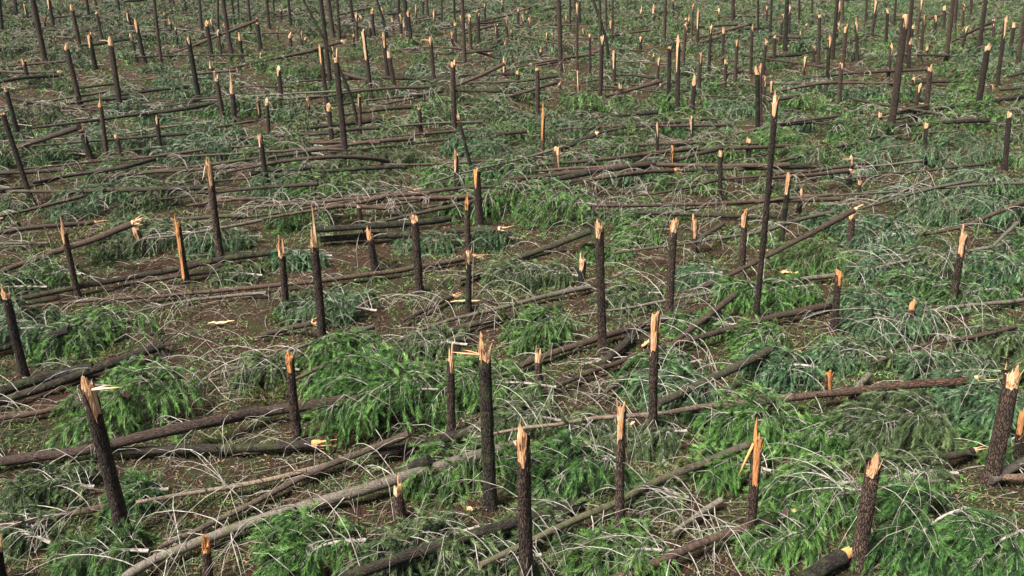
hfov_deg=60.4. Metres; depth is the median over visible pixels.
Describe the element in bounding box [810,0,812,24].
broken trunk
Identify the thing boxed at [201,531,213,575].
broken trunk
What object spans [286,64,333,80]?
fallen treetop
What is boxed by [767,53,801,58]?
fallen log
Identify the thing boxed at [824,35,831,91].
broken trunk
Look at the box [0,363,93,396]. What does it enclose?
fallen log
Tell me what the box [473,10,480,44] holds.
broken trunk
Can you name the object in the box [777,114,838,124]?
fallen log
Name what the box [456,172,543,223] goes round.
fallen treetop
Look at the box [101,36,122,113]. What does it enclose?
broken trunk
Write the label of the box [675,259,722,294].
fallen treetop
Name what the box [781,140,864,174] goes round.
fallen treetop
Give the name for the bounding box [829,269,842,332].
broken trunk
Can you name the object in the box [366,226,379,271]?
broken trunk
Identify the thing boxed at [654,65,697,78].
fallen treetop
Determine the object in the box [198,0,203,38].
broken trunk
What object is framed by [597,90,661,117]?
fallen treetop
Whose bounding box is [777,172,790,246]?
broken trunk
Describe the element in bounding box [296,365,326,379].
fallen log
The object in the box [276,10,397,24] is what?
felled tree
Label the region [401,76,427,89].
fallen treetop
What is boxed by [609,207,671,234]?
fallen treetop
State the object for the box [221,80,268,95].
fallen treetop
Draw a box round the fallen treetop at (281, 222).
[264,200,344,234]
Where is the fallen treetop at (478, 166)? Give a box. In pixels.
[445,158,509,182]
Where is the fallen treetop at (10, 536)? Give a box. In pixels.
[0,503,65,565]
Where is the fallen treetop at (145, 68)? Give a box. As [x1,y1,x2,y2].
[137,62,174,73]
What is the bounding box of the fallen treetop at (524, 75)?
[510,64,561,86]
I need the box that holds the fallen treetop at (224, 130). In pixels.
[196,124,253,139]
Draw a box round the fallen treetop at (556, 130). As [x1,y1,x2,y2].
[525,119,572,140]
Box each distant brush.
[0,0,1023,381]
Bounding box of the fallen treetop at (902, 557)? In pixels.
[839,473,1018,575]
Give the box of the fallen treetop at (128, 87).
[105,82,141,94]
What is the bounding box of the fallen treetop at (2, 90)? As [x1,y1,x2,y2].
[0,82,14,94]
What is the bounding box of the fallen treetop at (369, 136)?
[347,131,391,152]
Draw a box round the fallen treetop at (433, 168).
[409,161,475,192]
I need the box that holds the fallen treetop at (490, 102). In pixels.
[476,97,509,110]
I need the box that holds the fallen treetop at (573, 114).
[560,109,620,133]
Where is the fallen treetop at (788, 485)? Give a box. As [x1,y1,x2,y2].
[742,452,876,554]
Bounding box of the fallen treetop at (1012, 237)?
[982,230,1023,258]
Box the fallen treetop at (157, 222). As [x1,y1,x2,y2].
[110,212,174,248]
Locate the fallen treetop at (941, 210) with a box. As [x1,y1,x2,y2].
[892,194,971,228]
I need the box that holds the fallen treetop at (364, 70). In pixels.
[347,64,383,76]
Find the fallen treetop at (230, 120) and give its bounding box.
[161,113,237,144]
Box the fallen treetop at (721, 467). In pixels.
[681,438,781,499]
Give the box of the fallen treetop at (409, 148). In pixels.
[352,142,433,175]
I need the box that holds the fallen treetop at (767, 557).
[708,501,828,575]
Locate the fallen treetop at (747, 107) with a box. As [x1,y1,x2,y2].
[699,99,754,121]
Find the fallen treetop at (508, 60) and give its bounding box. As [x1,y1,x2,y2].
[494,48,541,66]
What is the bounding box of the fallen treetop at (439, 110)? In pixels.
[410,101,474,126]
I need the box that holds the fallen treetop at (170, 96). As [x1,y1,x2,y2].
[164,87,202,103]
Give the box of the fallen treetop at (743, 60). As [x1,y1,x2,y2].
[720,49,762,71]
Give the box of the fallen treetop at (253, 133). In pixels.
[214,125,266,156]
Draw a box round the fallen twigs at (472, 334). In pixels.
[0,0,1023,575]
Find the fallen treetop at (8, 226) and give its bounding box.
[0,218,22,229]
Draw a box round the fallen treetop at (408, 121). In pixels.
[374,114,436,132]
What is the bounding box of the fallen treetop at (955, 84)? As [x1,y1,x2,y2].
[945,76,985,93]
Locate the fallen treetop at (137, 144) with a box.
[115,127,178,154]
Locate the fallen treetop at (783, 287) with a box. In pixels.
[718,272,825,319]
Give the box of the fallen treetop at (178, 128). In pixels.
[155,120,225,146]
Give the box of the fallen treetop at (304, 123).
[281,114,325,132]
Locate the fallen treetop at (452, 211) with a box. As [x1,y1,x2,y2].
[435,192,491,226]
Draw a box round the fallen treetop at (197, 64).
[173,56,226,72]
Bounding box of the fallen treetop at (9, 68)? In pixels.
[0,64,17,77]
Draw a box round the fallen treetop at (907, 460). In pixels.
[836,440,958,512]
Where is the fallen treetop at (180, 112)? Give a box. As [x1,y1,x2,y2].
[176,99,238,115]
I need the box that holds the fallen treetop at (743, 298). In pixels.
[706,274,766,314]
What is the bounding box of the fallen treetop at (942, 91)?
[906,86,959,106]
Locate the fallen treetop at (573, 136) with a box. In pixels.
[539,117,604,140]
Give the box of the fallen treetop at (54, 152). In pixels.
[34,143,85,163]
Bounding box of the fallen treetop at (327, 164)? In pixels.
[309,145,390,184]
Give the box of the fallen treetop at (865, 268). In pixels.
[842,254,931,286]
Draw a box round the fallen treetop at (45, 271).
[0,254,88,293]
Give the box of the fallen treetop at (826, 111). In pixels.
[801,102,872,129]
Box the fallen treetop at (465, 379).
[417,353,556,420]
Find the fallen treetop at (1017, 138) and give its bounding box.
[990,123,1023,144]
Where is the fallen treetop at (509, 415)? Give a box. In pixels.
[472,391,560,445]
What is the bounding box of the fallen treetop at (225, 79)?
[202,74,243,91]
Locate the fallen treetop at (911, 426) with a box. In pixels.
[814,385,962,479]
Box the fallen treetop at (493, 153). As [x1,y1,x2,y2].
[448,137,544,177]
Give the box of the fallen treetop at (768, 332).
[722,315,790,361]
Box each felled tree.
[0,90,106,112]
[0,219,49,246]
[0,387,390,479]
[0,482,109,569]
[1,254,483,314]
[3,14,80,22]
[4,30,73,37]
[23,289,266,369]
[23,440,516,575]
[36,141,397,222]
[45,324,374,463]
[53,25,192,39]
[86,154,276,182]
[99,145,341,186]
[114,449,342,575]
[122,125,384,164]
[125,219,261,263]
[166,31,305,42]
[177,161,403,189]
[183,77,286,93]
[225,184,428,221]
[233,181,420,229]
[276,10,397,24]
[295,273,590,398]
[306,179,584,212]
[327,18,380,34]
[340,19,396,30]
[343,72,449,105]
[351,169,592,250]
[367,16,444,31]
[368,181,471,216]
[422,174,645,218]
[427,144,697,175]
[441,440,750,575]
[452,169,541,190]
[455,369,998,495]
[467,23,583,35]
[489,262,834,355]
[493,307,695,390]
[498,293,840,434]
[515,142,789,173]
[534,29,653,40]
[536,292,736,428]
[539,506,799,575]
[543,143,731,210]
[564,160,682,206]
[573,141,792,160]
[589,187,840,224]
[603,84,772,103]
[609,208,833,274]
[611,177,724,209]
[624,493,764,575]
[631,69,743,94]
[657,204,863,306]
[737,78,911,90]
[761,443,942,574]
[785,114,990,133]
[801,158,984,196]
[803,291,1023,355]
[827,111,926,136]
[828,242,1007,285]
[830,310,1016,380]
[833,150,921,184]
[833,178,976,217]
[836,104,928,127]
[852,43,975,66]
[852,97,1022,130]
[910,196,1023,244]
[912,31,972,40]
[967,23,1018,33]
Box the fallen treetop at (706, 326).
[659,306,735,351]
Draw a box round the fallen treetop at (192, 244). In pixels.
[170,224,259,260]
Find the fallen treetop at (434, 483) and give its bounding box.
[389,435,516,509]
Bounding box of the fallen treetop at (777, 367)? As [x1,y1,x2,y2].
[732,343,824,404]
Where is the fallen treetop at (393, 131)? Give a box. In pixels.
[347,124,417,153]
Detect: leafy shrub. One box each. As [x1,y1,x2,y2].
[25,222,98,264]
[49,506,111,549]
[241,257,273,273]
[243,380,287,404]
[266,304,299,325]
[321,409,370,439]
[377,251,398,265]
[496,301,528,322]
[562,357,595,378]
[675,450,709,476]
[722,224,756,238]
[813,232,838,242]
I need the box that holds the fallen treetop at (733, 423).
[681,379,809,463]
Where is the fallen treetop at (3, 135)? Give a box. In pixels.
[0,127,35,144]
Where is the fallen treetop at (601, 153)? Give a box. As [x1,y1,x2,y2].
[560,132,638,173]
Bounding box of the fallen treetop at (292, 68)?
[261,62,321,84]
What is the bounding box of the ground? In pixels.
[0,0,1023,575]
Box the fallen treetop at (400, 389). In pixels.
[300,349,461,450]
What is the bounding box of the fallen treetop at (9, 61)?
[0,57,30,70]
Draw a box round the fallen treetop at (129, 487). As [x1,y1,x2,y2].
[93,467,170,527]
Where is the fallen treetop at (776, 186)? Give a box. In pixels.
[746,177,806,196]
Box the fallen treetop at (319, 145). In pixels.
[265,136,324,155]
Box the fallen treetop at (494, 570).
[423,523,545,575]
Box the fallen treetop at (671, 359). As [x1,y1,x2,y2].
[606,345,708,409]
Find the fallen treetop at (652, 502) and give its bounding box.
[610,467,688,518]
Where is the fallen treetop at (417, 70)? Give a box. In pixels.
[402,62,440,76]
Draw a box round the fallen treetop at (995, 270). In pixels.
[948,245,1023,299]
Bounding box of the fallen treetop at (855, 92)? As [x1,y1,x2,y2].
[825,83,885,101]
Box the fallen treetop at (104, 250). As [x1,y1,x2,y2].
[80,223,175,264]
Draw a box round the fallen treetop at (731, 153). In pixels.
[679,138,745,163]
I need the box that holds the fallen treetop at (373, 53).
[333,38,409,62]
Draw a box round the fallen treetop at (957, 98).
[918,92,969,110]
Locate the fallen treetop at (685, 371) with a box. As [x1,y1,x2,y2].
[620,358,718,426]
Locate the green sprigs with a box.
[0,0,1023,575]
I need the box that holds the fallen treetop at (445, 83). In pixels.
[417,76,486,104]
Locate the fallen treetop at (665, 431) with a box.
[625,413,692,472]
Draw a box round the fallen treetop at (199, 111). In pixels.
[186,101,230,118]
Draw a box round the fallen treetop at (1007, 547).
[923,509,1023,575]
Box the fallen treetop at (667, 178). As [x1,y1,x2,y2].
[652,164,727,196]
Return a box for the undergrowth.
[0,0,1023,575]
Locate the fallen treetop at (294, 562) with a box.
[247,501,375,575]
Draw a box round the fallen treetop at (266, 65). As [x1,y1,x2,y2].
[245,53,297,75]
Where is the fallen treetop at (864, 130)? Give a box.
[816,115,895,144]
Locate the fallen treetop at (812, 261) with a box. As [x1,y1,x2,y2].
[764,233,865,279]
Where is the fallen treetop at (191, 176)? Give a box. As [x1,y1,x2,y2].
[172,158,232,185]
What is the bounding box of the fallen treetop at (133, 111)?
[106,105,155,121]
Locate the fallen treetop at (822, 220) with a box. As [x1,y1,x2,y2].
[796,201,871,239]
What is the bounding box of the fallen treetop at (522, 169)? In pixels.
[472,154,550,180]
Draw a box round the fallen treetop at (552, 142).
[528,129,572,148]
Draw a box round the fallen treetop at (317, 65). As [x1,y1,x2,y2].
[291,55,348,76]
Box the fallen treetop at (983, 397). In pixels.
[921,372,1023,443]
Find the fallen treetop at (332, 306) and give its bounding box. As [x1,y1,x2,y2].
[272,282,379,332]
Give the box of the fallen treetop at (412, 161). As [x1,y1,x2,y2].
[392,149,435,168]
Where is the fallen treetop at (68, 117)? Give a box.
[43,111,99,126]
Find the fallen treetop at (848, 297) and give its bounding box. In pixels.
[827,283,905,328]
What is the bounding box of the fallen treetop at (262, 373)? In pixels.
[223,351,301,396]
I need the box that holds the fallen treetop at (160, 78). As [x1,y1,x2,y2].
[146,66,205,88]
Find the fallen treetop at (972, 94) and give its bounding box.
[952,86,1000,104]
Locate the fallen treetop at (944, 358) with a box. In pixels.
[887,346,1001,394]
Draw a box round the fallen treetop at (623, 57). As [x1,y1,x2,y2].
[594,52,649,69]
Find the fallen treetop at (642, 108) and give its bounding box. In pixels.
[616,99,663,122]
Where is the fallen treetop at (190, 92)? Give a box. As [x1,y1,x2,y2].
[173,80,239,104]
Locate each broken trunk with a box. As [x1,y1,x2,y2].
[0,0,3,34]
[0,110,36,204]
[0,284,30,379]
[0,536,6,575]
[2,84,21,141]
[13,0,17,15]
[21,58,31,84]
[23,4,28,20]
[30,0,50,69]
[43,14,45,28]
[47,0,55,28]
[57,218,81,297]
[64,43,84,107]
[70,4,82,50]
[78,125,94,159]
[79,375,134,543]
[85,0,91,22]
[87,32,98,69]
[94,10,104,41]
[98,93,109,159]
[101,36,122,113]
[114,133,125,164]
[116,0,120,15]
[126,12,132,30]
[129,33,138,61]
[132,227,147,254]
[133,19,147,63]
[152,0,163,69]
[155,115,161,152]
[168,18,174,41]
[172,212,190,286]
[174,27,179,47]
[185,33,200,103]
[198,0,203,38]
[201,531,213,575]
[202,156,224,256]
[205,20,214,60]
[209,62,212,77]
[210,17,214,35]
[214,71,225,124]
[216,0,219,53]
[217,30,222,53]
[221,0,233,56]
[229,69,237,122]
[231,0,235,24]
[238,32,244,60]
[247,0,251,30]
[256,17,262,50]
[256,96,261,119]
[258,133,269,183]
[265,0,270,28]
[265,98,270,134]
[276,65,284,107]
[276,234,291,312]
[282,351,303,440]
[287,0,292,25]
[288,32,291,52]
[300,30,303,47]
[306,98,310,115]
[310,207,326,346]
[319,0,333,94]
[319,45,328,104]
[326,0,335,38]
[327,103,336,154]
[332,49,349,171]
[336,0,340,39]
[349,0,354,32]
[355,12,358,40]
[357,94,361,140]
[357,205,364,232]
[361,29,373,98]
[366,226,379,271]
[371,8,375,38]
[382,32,389,75]
[387,51,397,91]
[391,19,394,34]
[393,471,406,522]
[397,0,399,26]
[399,14,402,41]
[403,0,408,37]
[406,10,413,52]
[408,210,424,294]
[415,5,417,25]
[418,102,423,137]
[421,0,424,20]
[421,36,436,96]
[426,0,428,21]
[432,8,435,22]
[441,0,442,24]
[444,343,455,431]
[450,32,453,51]
[450,59,457,136]
[453,0,455,26]
[453,149,459,194]
[453,331,498,512]
[454,20,456,42]
[457,110,471,172]
[461,0,466,66]
[463,194,472,254]
[464,248,472,312]
[468,14,472,49]
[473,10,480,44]
[473,168,484,227]
[484,3,486,24]
[494,23,497,49]
[502,56,506,77]
[505,17,508,39]
[512,422,533,575]
[516,70,519,86]
[517,8,519,31]
[527,17,530,38]
[534,345,542,391]
[535,67,539,121]
[538,47,542,56]
[540,106,544,155]
[546,32,549,50]
[553,146,560,172]
[556,0,562,71]
[557,81,561,94]
[569,0,571,31]
[575,3,578,74]
[577,71,579,92]
[577,252,585,292]
[578,0,580,23]
[589,34,591,75]
[594,218,608,354]
[598,0,601,55]
[598,35,603,109]
[605,0,607,30]
[609,397,626,528]
[611,0,613,45]
[612,50,616,92]
[619,83,622,106]
[638,37,641,52]
[648,311,660,445]
[655,122,658,162]
[656,57,659,87]
[662,0,666,47]
[663,218,680,325]
[665,46,671,112]
[669,145,673,174]
[675,35,680,117]
[682,24,686,68]
[690,4,693,36]
[690,74,696,114]
[690,116,693,140]
[690,214,697,253]
[695,8,699,50]
[696,51,702,104]
[707,24,711,74]
[715,8,719,23]
[716,150,722,201]
[720,27,724,63]
[722,58,727,92]
[730,0,734,27]
[732,38,738,94]
[736,209,751,279]
[739,418,762,547]
[746,137,750,162]
[748,25,753,74]
[752,91,779,318]
[754,66,759,133]
[756,0,758,39]
[759,63,762,123]
[762,39,767,75]
[762,76,766,109]
[765,6,767,25]
[768,0,772,40]
[769,81,772,98]
[772,35,775,65]
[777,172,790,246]
[778,14,783,42]
[782,0,788,51]
[787,7,790,42]
[795,188,802,216]
[798,0,800,23]
[801,56,806,81]
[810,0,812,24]
[811,46,815,61]
[816,13,821,68]
[823,370,833,400]
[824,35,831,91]
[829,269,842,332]
[830,0,838,59]
[836,21,839,37]
[836,62,842,113]
[837,2,840,34]
[841,0,843,20]
[841,23,847,75]
[845,155,853,185]
[845,207,855,251]
[846,452,882,572]
[855,20,859,64]
[856,178,861,197]
[863,0,867,26]
[870,0,877,47]
[876,112,881,134]
[883,9,888,51]
[885,43,893,81]
[887,14,908,140]
[892,0,896,25]
[904,0,913,65]
[905,298,915,337]
[906,40,911,68]
[910,77,915,96]
[910,83,921,121]
[911,23,914,39]
[914,0,922,36]
[918,14,924,62]
[921,122,928,164]
[924,46,928,59]
[924,64,931,107]
[932,15,937,38]
[942,0,954,64]
[942,6,945,29]
[950,224,966,303]
[953,0,958,31]
[960,26,968,53]
[961,4,964,28]
[969,0,972,24]
[973,42,991,114]
[975,0,987,55]
[978,363,1023,489]
[988,85,993,99]
[992,19,995,47]
[995,15,1007,85]
[1001,111,1011,171]
[1007,22,1015,54]
[1009,408,1023,461]
[1015,5,1023,66]
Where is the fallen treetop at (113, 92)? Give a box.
[88,88,129,102]
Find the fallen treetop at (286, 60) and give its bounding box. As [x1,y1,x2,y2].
[272,59,306,71]
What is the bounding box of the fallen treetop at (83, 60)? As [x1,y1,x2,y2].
[64,58,101,69]
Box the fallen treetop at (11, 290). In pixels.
[0,269,46,312]
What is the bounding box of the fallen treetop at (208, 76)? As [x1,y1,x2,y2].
[197,66,239,83]
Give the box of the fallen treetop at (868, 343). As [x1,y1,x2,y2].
[841,333,900,374]
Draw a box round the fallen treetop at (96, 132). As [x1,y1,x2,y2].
[60,125,152,155]
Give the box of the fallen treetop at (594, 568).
[541,516,680,575]
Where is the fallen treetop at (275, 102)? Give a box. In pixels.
[251,95,303,117]
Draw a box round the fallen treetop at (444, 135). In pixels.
[429,126,474,141]
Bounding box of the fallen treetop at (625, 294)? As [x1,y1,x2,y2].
[586,278,663,319]
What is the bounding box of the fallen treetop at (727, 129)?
[670,115,740,139]
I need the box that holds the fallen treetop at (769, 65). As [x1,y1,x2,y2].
[754,55,793,71]
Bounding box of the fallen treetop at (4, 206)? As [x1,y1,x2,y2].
[0,193,35,218]
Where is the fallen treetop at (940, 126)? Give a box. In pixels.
[902,117,971,144]
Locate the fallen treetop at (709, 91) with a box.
[701,81,754,106]
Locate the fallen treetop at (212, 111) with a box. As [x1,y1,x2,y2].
[199,91,277,121]
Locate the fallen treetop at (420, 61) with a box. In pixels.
[410,52,457,73]
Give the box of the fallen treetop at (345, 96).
[320,80,368,102]
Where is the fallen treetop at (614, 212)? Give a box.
[587,195,664,226]
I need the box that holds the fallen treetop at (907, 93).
[899,83,917,96]
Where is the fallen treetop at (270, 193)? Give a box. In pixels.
[234,168,319,207]
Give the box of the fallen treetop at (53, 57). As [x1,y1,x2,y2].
[41,52,97,68]
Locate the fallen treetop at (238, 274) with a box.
[204,261,266,287]
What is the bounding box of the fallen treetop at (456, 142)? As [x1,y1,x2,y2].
[431,124,511,157]
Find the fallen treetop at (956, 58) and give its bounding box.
[945,53,1005,70]
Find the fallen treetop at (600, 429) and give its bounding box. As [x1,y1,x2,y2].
[540,405,633,464]
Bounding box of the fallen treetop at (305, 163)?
[272,160,335,182]
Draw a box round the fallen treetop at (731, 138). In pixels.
[679,124,743,158]
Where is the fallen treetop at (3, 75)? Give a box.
[0,73,32,81]
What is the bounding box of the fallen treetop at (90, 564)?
[38,517,157,575]
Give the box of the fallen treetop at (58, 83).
[52,80,89,94]
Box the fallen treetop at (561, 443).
[495,426,642,510]
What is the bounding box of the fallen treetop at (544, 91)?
[511,80,552,101]
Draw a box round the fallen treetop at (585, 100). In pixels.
[553,88,615,116]
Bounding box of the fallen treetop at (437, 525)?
[347,499,504,575]
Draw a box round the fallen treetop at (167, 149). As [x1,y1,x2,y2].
[142,136,224,167]
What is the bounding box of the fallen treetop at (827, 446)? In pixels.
[766,403,856,469]
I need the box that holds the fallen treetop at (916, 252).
[879,227,1007,284]
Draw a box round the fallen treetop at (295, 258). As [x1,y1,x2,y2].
[261,245,331,271]
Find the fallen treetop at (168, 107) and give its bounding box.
[142,103,180,115]
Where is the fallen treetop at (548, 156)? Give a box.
[509,144,577,175]
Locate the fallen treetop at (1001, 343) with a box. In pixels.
[940,307,1023,368]
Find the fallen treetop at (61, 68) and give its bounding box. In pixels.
[35,61,82,79]
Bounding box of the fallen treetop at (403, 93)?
[396,89,428,100]
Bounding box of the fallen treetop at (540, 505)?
[494,489,590,563]
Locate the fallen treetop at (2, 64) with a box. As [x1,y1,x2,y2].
[1,61,29,70]
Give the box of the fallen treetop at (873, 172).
[825,162,877,184]
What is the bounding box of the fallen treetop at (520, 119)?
[502,111,574,138]
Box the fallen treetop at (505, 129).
[469,122,534,150]
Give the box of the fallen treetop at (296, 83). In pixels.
[268,74,311,89]
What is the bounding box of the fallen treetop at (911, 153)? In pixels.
[838,135,961,174]
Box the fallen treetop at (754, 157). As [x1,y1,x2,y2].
[709,149,777,175]
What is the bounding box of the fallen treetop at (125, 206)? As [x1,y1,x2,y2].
[108,179,198,219]
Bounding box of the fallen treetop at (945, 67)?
[932,56,980,78]
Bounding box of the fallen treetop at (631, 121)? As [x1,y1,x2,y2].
[575,111,653,141]
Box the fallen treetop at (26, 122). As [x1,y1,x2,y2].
[0,116,41,132]
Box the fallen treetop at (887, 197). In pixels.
[873,179,939,207]
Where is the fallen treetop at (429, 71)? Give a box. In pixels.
[413,63,458,80]
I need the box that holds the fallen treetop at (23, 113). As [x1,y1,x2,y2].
[0,101,77,128]
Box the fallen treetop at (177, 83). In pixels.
[145,76,214,99]
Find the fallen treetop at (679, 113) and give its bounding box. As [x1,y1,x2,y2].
[659,107,723,136]
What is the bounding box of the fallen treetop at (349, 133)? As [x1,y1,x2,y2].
[317,118,357,135]
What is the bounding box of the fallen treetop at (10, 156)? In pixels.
[0,145,52,169]
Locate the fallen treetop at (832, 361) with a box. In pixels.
[802,333,871,383]
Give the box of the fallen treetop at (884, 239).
[827,211,930,261]
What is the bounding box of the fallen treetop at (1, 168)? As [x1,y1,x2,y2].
[0,164,8,180]
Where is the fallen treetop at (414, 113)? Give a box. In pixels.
[406,93,466,125]
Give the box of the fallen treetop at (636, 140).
[576,127,683,169]
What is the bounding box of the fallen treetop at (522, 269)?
[476,256,555,298]
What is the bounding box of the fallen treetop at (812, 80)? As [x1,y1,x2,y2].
[797,74,823,89]
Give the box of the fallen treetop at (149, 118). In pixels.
[136,113,175,125]
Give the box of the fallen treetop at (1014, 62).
[990,55,1023,71]
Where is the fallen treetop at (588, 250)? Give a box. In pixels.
[572,238,634,265]
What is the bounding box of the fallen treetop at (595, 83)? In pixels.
[573,69,631,87]
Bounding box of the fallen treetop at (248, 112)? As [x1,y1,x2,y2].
[226,100,264,116]
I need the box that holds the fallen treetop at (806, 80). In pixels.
[778,72,835,94]
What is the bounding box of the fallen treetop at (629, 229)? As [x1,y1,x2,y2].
[609,216,669,245]
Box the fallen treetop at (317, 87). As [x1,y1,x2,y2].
[303,80,343,97]
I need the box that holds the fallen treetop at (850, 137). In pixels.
[828,130,878,161]
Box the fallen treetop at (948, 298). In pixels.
[921,267,1020,316]
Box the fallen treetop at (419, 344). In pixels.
[390,317,478,363]
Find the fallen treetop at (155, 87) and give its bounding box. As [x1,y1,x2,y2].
[153,81,185,91]
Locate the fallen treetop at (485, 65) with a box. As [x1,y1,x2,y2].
[456,61,504,87]
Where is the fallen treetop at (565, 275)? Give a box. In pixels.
[526,257,577,292]
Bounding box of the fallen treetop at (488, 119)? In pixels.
[466,105,531,128]
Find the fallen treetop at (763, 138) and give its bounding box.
[731,123,818,161]
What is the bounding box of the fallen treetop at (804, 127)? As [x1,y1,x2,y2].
[762,106,818,132]
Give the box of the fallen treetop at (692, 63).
[671,59,715,77]
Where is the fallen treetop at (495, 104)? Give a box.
[462,94,520,119]
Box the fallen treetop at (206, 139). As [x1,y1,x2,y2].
[171,130,251,161]
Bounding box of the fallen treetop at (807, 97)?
[776,90,830,110]
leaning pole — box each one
[302,0,357,132]
[376,0,388,37]
[592,0,610,65]
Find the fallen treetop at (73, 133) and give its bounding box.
[63,124,110,140]
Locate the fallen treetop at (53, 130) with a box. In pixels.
[34,118,106,136]
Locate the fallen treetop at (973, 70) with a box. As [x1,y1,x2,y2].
[952,62,1006,82]
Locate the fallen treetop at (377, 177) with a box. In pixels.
[336,170,410,197]
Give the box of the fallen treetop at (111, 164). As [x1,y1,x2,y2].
[82,155,160,185]
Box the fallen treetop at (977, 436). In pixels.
[954,422,1023,468]
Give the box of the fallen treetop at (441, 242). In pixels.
[391,224,473,257]
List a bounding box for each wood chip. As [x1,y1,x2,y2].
[208,320,234,324]
[448,300,478,302]
[780,269,797,273]
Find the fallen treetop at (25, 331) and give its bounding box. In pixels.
[0,298,76,363]
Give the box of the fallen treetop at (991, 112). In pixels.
[943,98,1023,132]
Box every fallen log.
[0,27,88,34]
[0,70,59,73]
[0,73,58,83]
[0,120,212,145]
[0,124,81,159]
[0,168,63,174]
[0,179,58,206]
[0,180,207,213]
[0,191,83,231]
[0,213,107,236]
[0,215,143,274]
[0,249,272,317]
[0,321,72,351]
[0,332,182,405]
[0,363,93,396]
[0,379,130,420]
[1,57,65,70]
[2,93,112,115]
[2,122,199,149]
[2,148,203,185]
[31,99,225,132]
[31,157,155,183]
[63,84,203,104]
[73,93,278,112]
[79,31,167,46]
[80,82,113,88]
[96,147,367,173]
[101,0,150,3]
[101,95,142,100]
[111,439,336,455]
[119,69,235,88]
[125,25,255,44]
[125,266,229,284]
[129,49,248,57]
[148,88,359,105]
[154,430,409,575]
[158,7,255,14]
[158,89,271,117]
[160,173,318,199]
[162,138,379,153]
[163,19,257,54]
[166,187,256,212]
[186,211,246,220]
[191,193,400,221]
[209,127,336,137]
[212,10,317,17]
[216,94,319,114]
[216,120,252,127]
[226,39,345,69]
[230,9,286,15]
[231,179,520,220]
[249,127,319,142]
[250,165,311,175]
[253,50,318,63]
[259,318,316,338]
[260,8,313,15]
[263,83,431,104]
[284,128,412,158]
[284,491,586,575]
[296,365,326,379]
[298,75,447,85]
[302,208,451,253]
[308,214,411,246]
[309,117,382,128]
[325,7,369,18]
[325,186,470,210]
[329,129,526,152]
[330,89,498,105]
[336,404,468,474]
[337,146,562,212]
[344,105,418,119]
[348,23,408,37]
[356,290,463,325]
[362,126,482,144]
[367,158,503,172]
[369,62,504,105]
[371,115,482,128]
[387,43,502,59]
[400,454,432,471]
[408,47,492,59]
[412,63,514,77]
[414,24,523,32]
[415,7,483,19]
[420,20,504,27]
[428,227,592,291]
[432,302,560,336]
[435,23,496,39]
[447,225,514,233]
[463,74,557,91]
[464,80,559,105]
[466,152,655,185]
[472,187,539,206]
[480,2,539,21]
[488,40,508,48]
[500,53,594,71]
[507,130,599,171]
[518,35,644,51]
[527,123,730,132]
[531,49,599,66]
[544,1,577,10]
[547,82,688,92]
[560,139,688,166]
[567,106,657,119]
[580,67,662,83]
[588,79,662,107]
[591,345,774,406]
[596,55,723,70]
[597,115,719,143]
[598,330,636,365]
[633,210,761,232]
[634,0,704,18]
[642,133,758,155]
[646,23,747,50]
[649,127,760,154]
[650,161,872,189]
[675,158,786,174]
[676,193,832,219]
[691,35,721,44]
[694,14,769,20]
[697,222,725,239]
[699,23,750,27]
[720,25,768,30]
[735,134,882,187]
[742,54,893,90]
[746,79,857,112]
[766,119,834,130]
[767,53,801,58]
[767,94,800,102]
[769,34,800,38]
[772,169,851,184]
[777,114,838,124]
[779,156,819,169]
[797,546,851,575]
[800,181,856,223]
[802,33,870,54]
[811,66,927,87]
[819,180,1023,204]
[831,76,978,88]
[848,27,913,45]
[848,372,871,396]
[869,128,962,144]
[871,174,946,204]
[895,18,960,23]
[897,94,1023,114]
[914,14,942,20]
[929,106,1023,120]
[932,221,1023,254]
[940,446,985,460]
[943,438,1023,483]
[951,20,994,42]
[954,29,1009,41]
[999,86,1023,90]
[1002,473,1023,481]
[1007,71,1023,77]
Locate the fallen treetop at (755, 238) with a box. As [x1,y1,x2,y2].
[714,220,789,245]
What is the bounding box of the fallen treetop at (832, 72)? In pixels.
[818,68,855,78]
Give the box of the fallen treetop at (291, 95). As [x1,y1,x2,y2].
[262,87,305,103]
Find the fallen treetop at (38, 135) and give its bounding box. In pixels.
[12,131,63,155]
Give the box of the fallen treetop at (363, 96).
[349,75,398,98]
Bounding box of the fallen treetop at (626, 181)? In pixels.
[598,159,662,188]
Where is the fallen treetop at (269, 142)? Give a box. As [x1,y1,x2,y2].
[227,131,323,170]
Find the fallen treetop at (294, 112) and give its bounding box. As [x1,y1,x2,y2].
[262,93,326,124]
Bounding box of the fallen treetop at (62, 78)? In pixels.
[22,69,77,88]
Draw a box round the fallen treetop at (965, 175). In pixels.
[932,166,1018,206]
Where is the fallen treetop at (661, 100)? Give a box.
[644,89,707,114]
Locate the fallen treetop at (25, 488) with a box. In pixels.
[0,457,103,517]
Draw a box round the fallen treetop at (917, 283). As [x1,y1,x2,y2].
[868,266,950,302]
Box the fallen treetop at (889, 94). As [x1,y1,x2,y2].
[856,81,915,101]
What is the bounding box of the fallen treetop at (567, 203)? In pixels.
[506,171,603,233]
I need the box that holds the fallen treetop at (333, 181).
[281,166,373,200]
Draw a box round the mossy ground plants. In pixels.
[0,0,1023,573]
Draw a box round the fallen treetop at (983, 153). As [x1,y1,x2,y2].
[915,127,1013,171]
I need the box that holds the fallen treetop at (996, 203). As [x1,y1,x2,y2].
[948,189,1023,235]
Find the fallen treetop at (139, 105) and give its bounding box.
[93,97,154,117]
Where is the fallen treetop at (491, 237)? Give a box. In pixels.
[455,225,517,253]

